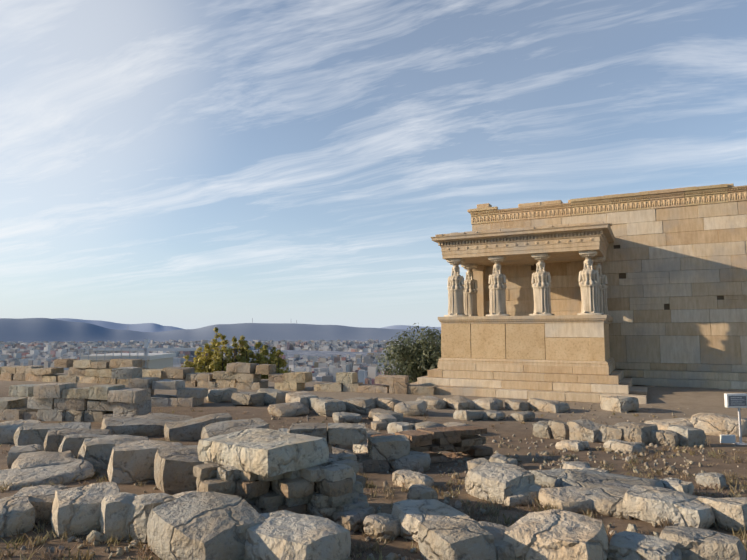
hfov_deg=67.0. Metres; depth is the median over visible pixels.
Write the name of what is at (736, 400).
info sign on post
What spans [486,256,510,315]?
caryatid
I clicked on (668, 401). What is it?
ground
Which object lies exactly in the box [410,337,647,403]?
porch steps
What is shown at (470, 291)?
caryatid
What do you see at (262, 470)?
ruins pedestal with slab
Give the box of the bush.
[181,327,291,378]
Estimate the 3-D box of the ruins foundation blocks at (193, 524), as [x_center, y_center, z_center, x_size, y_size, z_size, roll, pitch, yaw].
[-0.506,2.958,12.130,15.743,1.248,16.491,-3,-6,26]
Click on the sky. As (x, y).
(184, 164)
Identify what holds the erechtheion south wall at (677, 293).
on the ground
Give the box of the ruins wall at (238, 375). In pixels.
[0,358,437,394]
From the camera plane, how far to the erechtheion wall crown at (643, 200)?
23.15 m
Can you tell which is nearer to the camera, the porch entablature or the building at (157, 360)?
the porch entablature
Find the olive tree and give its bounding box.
[376,323,441,382]
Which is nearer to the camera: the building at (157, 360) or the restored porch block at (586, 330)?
the restored porch block at (586, 330)
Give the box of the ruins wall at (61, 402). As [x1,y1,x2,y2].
[0,367,409,472]
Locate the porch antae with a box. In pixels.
[472,260,601,315]
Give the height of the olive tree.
6.621 m
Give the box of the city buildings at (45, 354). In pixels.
[0,339,439,384]
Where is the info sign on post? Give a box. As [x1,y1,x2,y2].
[720,393,746,444]
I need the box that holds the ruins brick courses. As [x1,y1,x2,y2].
[367,426,492,462]
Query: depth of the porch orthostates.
21.20 m
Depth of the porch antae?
25.14 m
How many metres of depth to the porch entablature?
21.57 m
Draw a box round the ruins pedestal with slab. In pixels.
[184,428,368,522]
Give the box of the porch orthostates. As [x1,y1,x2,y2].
[441,323,609,360]
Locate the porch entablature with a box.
[431,221,614,265]
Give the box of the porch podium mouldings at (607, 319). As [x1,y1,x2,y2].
[438,315,614,366]
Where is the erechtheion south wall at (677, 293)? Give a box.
[472,201,746,390]
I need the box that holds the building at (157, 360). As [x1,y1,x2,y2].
[80,339,195,368]
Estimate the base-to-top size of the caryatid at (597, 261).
2.337 m
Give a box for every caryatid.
[444,258,468,316]
[460,264,477,315]
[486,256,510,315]
[529,253,554,315]
[577,250,602,314]
[592,256,610,315]
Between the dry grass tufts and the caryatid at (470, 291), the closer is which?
the dry grass tufts
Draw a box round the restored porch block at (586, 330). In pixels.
[545,323,603,337]
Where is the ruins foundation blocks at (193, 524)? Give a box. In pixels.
[0,387,746,559]
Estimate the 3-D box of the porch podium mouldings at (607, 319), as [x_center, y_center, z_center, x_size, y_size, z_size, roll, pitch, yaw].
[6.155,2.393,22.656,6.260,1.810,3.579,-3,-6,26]
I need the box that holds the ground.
[0,318,746,559]
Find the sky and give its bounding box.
[0,0,746,328]
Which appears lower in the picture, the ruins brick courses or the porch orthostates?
the ruins brick courses
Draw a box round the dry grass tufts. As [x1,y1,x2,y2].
[0,402,746,559]
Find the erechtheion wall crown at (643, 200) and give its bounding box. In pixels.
[467,183,746,224]
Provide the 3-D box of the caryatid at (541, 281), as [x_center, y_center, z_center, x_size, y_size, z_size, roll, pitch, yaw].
[6.355,0.194,21.369,0.821,2.337,0.732,-3,-6,26]
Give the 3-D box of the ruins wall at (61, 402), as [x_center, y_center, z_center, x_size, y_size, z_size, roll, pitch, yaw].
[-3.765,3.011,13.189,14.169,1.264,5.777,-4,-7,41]

